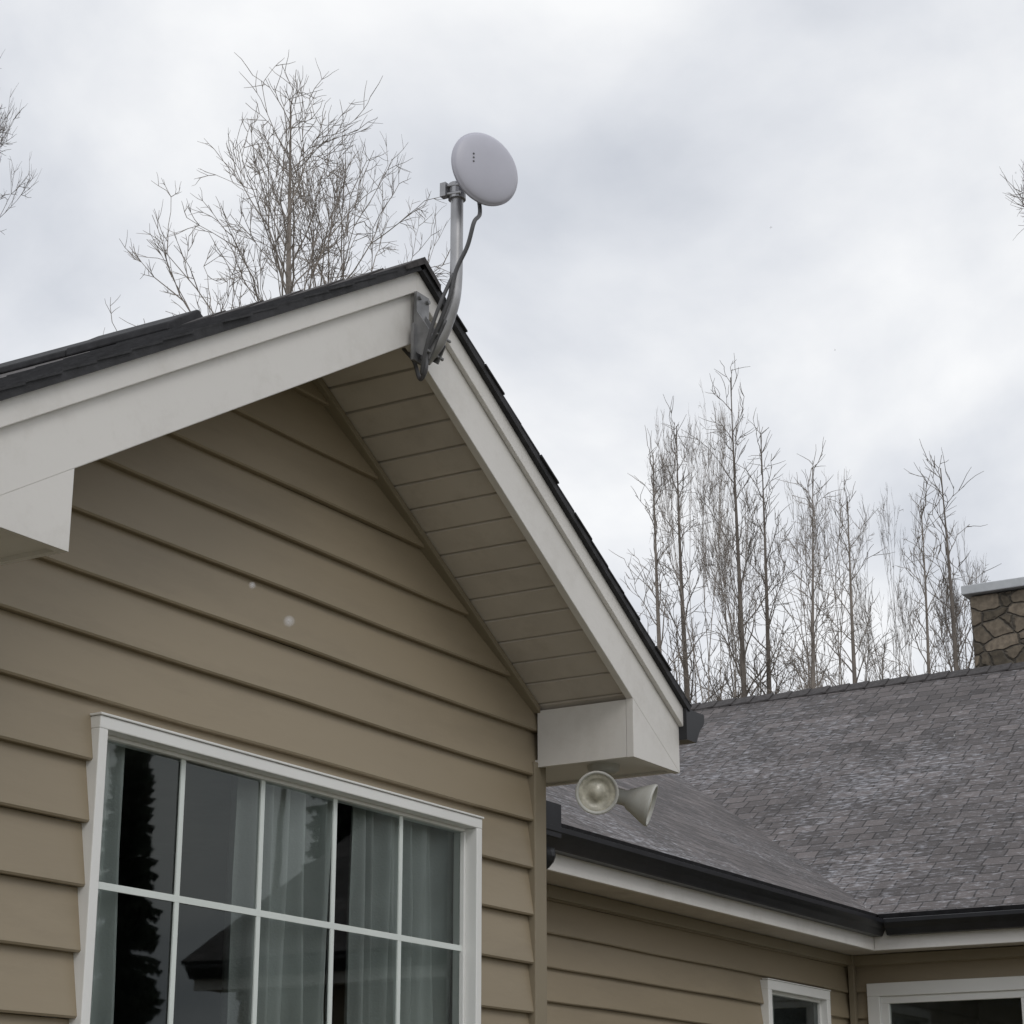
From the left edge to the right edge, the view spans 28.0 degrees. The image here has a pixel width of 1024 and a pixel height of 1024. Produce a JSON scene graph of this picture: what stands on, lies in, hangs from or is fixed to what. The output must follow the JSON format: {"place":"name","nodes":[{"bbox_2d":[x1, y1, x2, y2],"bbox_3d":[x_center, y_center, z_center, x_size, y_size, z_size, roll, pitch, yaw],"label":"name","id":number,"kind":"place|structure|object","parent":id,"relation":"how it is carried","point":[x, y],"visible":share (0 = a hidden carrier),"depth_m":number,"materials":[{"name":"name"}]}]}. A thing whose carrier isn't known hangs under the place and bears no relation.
{"place":"outdoors","nodes":[
{"label":"outdoors","id":0,"kind":"place"},
{"bbox_2d":[0,265,423,400],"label":"gable roof","id":1,"kind":"structure","parent":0,"point":[65,375],"depth_m":5.78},
{"bbox_2d":[182,257,440,324],"bbox_3d":[-1.832,-0.525,7.757,3.600,0.085,0.200,-11,-21,29],"label":"gable ridge cap","id":2,"kind":"object","parent":1,"relation":"on","point":[416,262],"visible":0.16,"depth_m":6.97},
{"bbox_2d":[0,272,682,773],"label":"rake board","id":3,"kind":"object","parent":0,"point":[52,443],"visible":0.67,"depth_m":6.33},
{"bbox_2d":[322,346,625,710],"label":"rake soffit","id":4,"kind":"structure","parent":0,"point":[397,415],"depth_m":7.39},
{"bbox_2d":[0,0,1023,703],"label":"sky","id":5,"kind":"structure","parent":0,"point":[810,194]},
{"bbox_2d":[546,870,1023,955],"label":"eave soffit","id":6,"kind":"structure","parent":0,"point":[594,888],"depth_m":12.43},
{"bbox_3d":[-3.944,0.748,2.674,1.620,3.029,6.666,-11,-21,29],"label":"back wall","id":7,"kind":"object","parent":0,"visible":0},
{"bbox_2d":[547,854,1023,950],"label":"eave fascia","id":8,"kind":"structure","parent":7,"relation":"attached to","point":[579,869],"depth_m":12.61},
{"bbox_2d":[546,708,1023,936],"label":"rain gutter","id":9,"kind":"object","parent":8,"relation":"attached to","point":[594,850],"visible":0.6,"depth_m":12.17,"materials":[{"name":"black metal"}]},
{"bbox_2d":[546,884,1023,965],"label":"frieze trim","id":10,"kind":"structure","parent":8,"relation":"attached to","point":[608,905],"depth_m":13.20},
{"label":"ground","id":11,"kind":"structure","parent":0,"visible":0},
{"bbox_2d":[0,53,40,234],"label":"bare tree","id":12,"kind":"object","parent":11,"relation":"on","point":[1,143],"visible":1,"depth_m":26.59,"materials":[{"name":"brown plant"}]},
{"bbox_2d":[103,52,449,333],"bbox_3d":[-3.503,1.670,31.974,5.697,19.951,5.599,-11,-21,29],"label":"bare tree","id":13,"kind":"object","parent":11,"relation":"on","point":[287,234],"visible":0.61,"depth_m":33.74,"materials":[{"name":"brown plant"}]},
{"bbox_2d":[608,428,701,685],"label":"bare tree","id":14,"kind":"object","parent":11,"relation":"on","point":[657,568],"visible":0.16,"depth_m":41.28,"materials":[{"name":"brown plant"}]},
{"bbox_2d":[645,379,748,702],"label":"bare tree","id":15,"kind":"object","parent":11,"relation":"on","point":[664,469],"visible":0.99,"depth_m":40.31,"materials":[{"name":"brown plant"}]},
{"bbox_2d":[645,395,760,702],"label":"bare tree","id":16,"kind":"object","parent":11,"relation":"on","point":[686,688],"visible":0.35,"depth_m":42.05,"materials":[{"name":"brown plant"}]},
{"bbox_2d":[677,421,767,696],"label":"bare tree","id":17,"kind":"object","parent":11,"relation":"on","point":[725,577],"visible":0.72,"depth_m":44.81,"materials":[{"name":"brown plant"}]},
{"bbox_2d":[671,356,807,703],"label":"bare tree","id":18,"kind":"object","parent":11,"relation":"on","point":[745,688],"visible":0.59,"depth_m":40.94,"materials":[{"name":"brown plant"}]},
{"bbox_2d":[712,409,810,695],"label":"bare tree","id":19,"kind":"object","parent":11,"relation":"on","point":[768,617],"visible":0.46,"depth_m":42.48,"materials":[{"name":"brown plant"}]},
{"bbox_2d":[642,591,973,702],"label":"distant trees","id":20,"kind":"object","parent":11,"relation":"on","point":[805,677],"visible":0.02,"depth_m":71.31,"materials":[{"name":"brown plant"}]},
{"bbox_2d":[757,437,862,692],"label":"bare tree","id":21,"kind":"object","parent":11,"relation":"on","point":[813,665],"visible":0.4,"depth_m":40.21,"materials":[{"name":"brown plant"}]},
{"bbox_2d":[753,470,873,684],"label":"bare tree","id":22,"kind":"object","parent":11,"relation":"on","point":[805,539],"visible":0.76,"depth_m":45.86,"materials":[{"name":"brown plant"}]},
{"bbox_2d":[790,469,893,689],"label":"bare tree","id":23,"kind":"object","parent":11,"relation":"on","point":[853,670],"visible":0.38,"depth_m":41.03,"materials":[{"name":"brown plant"}]},
{"bbox_2d":[841,483,932,679],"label":"bare tree","id":24,"kind":"object","parent":11,"relation":"on","point":[902,607],"visible":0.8,"depth_m":46.59,"materials":[{"name":"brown plant"}]},
{"bbox_2d":[861,472,965,680],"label":"bare tree","id":25,"kind":"object","parent":11,"relation":"on","point":[927,637],"visible":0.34,"depth_m":41.39,"materials":[{"name":"brown plant"}]},
{"bbox_2d":[900,439,1001,671],"bbox_3d":[7.999,5.833,37.103,3.456,15.231,2.458,1,-18,-4],"label":"bare tree","id":26,"kind":"object","parent":11,"relation":"on","point":[956,653],"visible":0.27,"depth_m":38.39,"materials":[{"name":"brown plant"}]},
{"bbox_2d":[924,516,988,669],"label":"bare tree","id":27,"kind":"object","parent":11,"relation":"on","point":[956,606],"visible":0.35,"depth_m":42.53,"materials":[{"name":"brown plant"}]},
{"bbox_2d":[999,160,1023,239],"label":"bare tree","id":28,"kind":"object","parent":11,"relation":"on","point":[1016,196],"visible":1,"depth_m":27.72,"materials":[{"name":"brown plant"}]},
{"bbox_3d":[0.365,4.962,10.193,17.000,0.520,25.600,-11,-21,29],"label":"foundation","id":29,"kind":"object","parent":11,"relation":"on","visible":0},
{"bbox_2d":[0,748,500,1023],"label":"living room","id":30,"kind":"object","parent":29,"relation":"on","point":[148,831],"depth_m":8.36,"materials":[{"name":"paint"}]},
{"bbox_2d":[41,743,124,1023],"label":"curtain","id":31,"kind":"object","parent":30,"relation":"hanging from","point":[103,994],"visible":0.21,"depth_m":5.93,"materials":[{"name":"fabric"}]},
{"bbox_2d":[220,776,332,1023],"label":"curtain panel","id":32,"kind":"object","parent":30,"relation":"attached to","point":[297,840],"visible":0.77,"depth_m":6.62,"materials":[{"name":"fabric"}]},
{"bbox_2d":[344,806,453,1023],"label":"curtain panel","id":33,"kind":"object","parent":30,"relation":"attached to","point":[427,914],"visible":0.75,"depth_m":7.18,"materials":[{"name":"fabric"}]},
{"bbox_2d":[0,381,537,1023],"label":"gable wall","id":34,"kind":"structure","parent":29,"relation":"on","point":[196,547],"depth_m":6.57,"materials":[{"name":"plastic"}]},
{"bbox_2d":[56,715,481,1023],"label":"picture window frame","id":35,"kind":"object","parent":34,"relation":"attached to","point":[467,921],"visible":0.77,"depth_m":6.55,"materials":[{"name":"white plastic"}]},
{"bbox_2d":[98,759,460,1023],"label":"picture window grille","id":36,"kind":"object","parent":35,"relation":"attached to","point":[176,899],"visible":0.9,"depth_m":6.43,"materials":[{"name":"white plastic"}]},
{"bbox_2d":[90,712,483,818],"bbox_3d":[-0.651,0.846,6.661,0.046,0.007,2.052,-11,-21,29],"label":"picture window drip cap","id":37,"kind":"object","parent":35,"relation":"attached to","point":[265,758],"visible":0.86,"depth_m":6.47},
{"bbox_2d":[312,377,539,713],"bbox_3d":[-0.701,-0.064,6.886,0.047,0.925,3.062,-11,-21,29],"label":"soffit channel","id":38,"kind":"object","parent":34,"relation":"attached to","point":[339,416],"visible":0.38,"depth_m":7.47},
{"bbox_2d":[514,761,857,1023],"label":"corner post","id":39,"kind":"object","parent":29,"relation":"on","point":[537,921],"visible":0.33,"depth_m":7.78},
{"bbox_2d":[0,469,678,786],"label":"eave return","id":40,"kind":"object","parent":39,"relation":"on","point":[573,741],"visible":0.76,"depth_m":7.79,"materials":[{"name":"white wood"}]},
{"bbox_2d":[0,266,691,706],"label":"rake shingle courses","id":41,"kind":"object","parent":40,"relation":"on","point":[56,368],"visible":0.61,"depth_m":6.37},
{"bbox_2d":[223,264,690,711],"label":"gable roof","id":42,"kind":"structure","parent":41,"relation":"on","point":[470,350],"depth_m":7.46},
{"bbox_2d":[0,310,202,374],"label":"ridge vent","id":43,"kind":"object","parent":42,"relation":"on","point":[105,340],"visible":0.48,"depth_m":7.39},
{"bbox_2d":[402,132,517,380],"bbox_3d":[-0.207,-0.855,6.802,0.411,0.843,0.213,-6,-19,18],"label":"satellite dish","id":44,"kind":"object","parent":41,"relation":"attached to","point":[483,165],"visible":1,"depth_m":6.80,"materials":[{"name":"metal"}]},
{"bbox_2d":[575,762,657,826],"bbox_3d":[0.401,1.079,7.863,0.336,0.236,0.215,1,-18,-4],"label":"security floodlight","id":45,"kind":"object","parent":40,"relation":"attached to","point":[598,791],"visible":1,"depth_m":7.79,"materials":[{"name":"metal"}]},
{"bbox_2d":[547,898,849,1023],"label":"wing wall","id":46,"kind":"structure","parent":29,"relation":"on","point":[659,973],"depth_m":11.99,"materials":[{"name":"plastic"}]},
{"bbox_2d":[546,800,560,869],"bbox_3d":[0.006,2.971,9.949,0.441,3.152,0.210,-11,-21,29],"label":"downspout","id":47,"kind":"object","parent":46,"relation":"attached to","point":[553,813],"visible":0.18,"depth_m":10.31,"materials":[{"name":"black metal"}]},
{"bbox_2d":[588,966,819,1023],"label":"room","id":48,"kind":"object","parent":46,"relation":"attached to","point":[788,1011],"visible":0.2,"depth_m":14.23,"materials":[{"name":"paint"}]},
{"bbox_2d":[772,996,773,1023],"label":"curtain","id":49,"kind":"object","parent":48,"relation":"hanging from","point":[773,1009],"visible":0.03,"depth_m":13.66,"materials":[{"name":"fabric"}]},
{"bbox_2d":[760,979,830,1023],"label":"window frame","id":50,"kind":"object","parent":46,"relation":"attached to","point":[819,999],"visible":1,"depth_m":13.56,"materials":[{"name":"plastic"}]},
{"bbox_2d":[762,978,830,990],"bbox_3d":[1.891,3.132,13.598,0.046,0.007,1.028,-11,-21,29],"label":"window drip cap","id":51,"kind":"object","parent":50,"relation":"on","point":[796,984],"visible":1,"depth_m":13.53,"materials":[{"name":"plastic"}]},
{"bbox_2d":[846,946,1023,1023],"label":"side wing wall","id":52,"kind":"structure","parent":29,"relation":"on","point":[949,970],"depth_m":14.16,"materials":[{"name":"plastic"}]},
{"bbox_2d":[866,976,1023,1023],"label":"patio door frame","id":53,"kind":"object","parent":52,"relation":"attached to","point":[882,998],"visible":1,"depth_m":14.06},
{"bbox_2d":[891,998,1022,1023],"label":"dining room","id":54,"kind":"object","parent":29,"relation":"on","point":[999,1011],"visible":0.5,"depth_m":16.14,"materials":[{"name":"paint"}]},
{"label":"end walls","id":55,"kind":"object","parent":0,"visible":0},
{"bbox_3d":[5.748,3.418,20.514,18.040,2.831,4.788,-11,-21,29],"label":"side roof","id":56,"kind":"object","parent":55,"relation":"attached to","visible":0},
{"bbox_2d":[970,589,1023,667],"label":"chimney shaft","id":57,"kind":"object","parent":56,"relation":"on","point":[998,627],"visible":0.45,"depth_m":19.58,"materials":[{"name":"beige stone"}]},
{"bbox_2d":[961,577,1023,599],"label":"chimney cap","id":58,"kind":"object","parent":57,"relation":"on","point":[968,592],"visible":0.45,"depth_m":19.68,"materials":[{"name":"grey concrete"}]},
{"bbox_3d":[-6.712,0.989,13.103,4.788,2.831,21.490,-11,-21,29],"label":"wing roof","id":59,"kind":"object","parent":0,"visible":0},
{"bbox_2d":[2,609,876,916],"bbox_3d":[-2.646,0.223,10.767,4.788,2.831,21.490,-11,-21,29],"label":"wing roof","id":60,"kind":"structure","parent":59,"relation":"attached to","point":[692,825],"depth_m":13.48,"materials":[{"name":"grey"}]},
{"bbox_2d":[678,669,1023,918],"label":"side roof","id":61,"kind":"structure","parent":60,"relation":"attached to","point":[901,800],"depth_m":16.75,"materials":[{"name":"grey"}]},
{"bbox_2d":[691,662,1023,710],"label":"side ridge cap","id":62,"kind":"object","parent":61,"relation":"on","point":[908,679],"visible":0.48,"depth_m":19.61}
]}

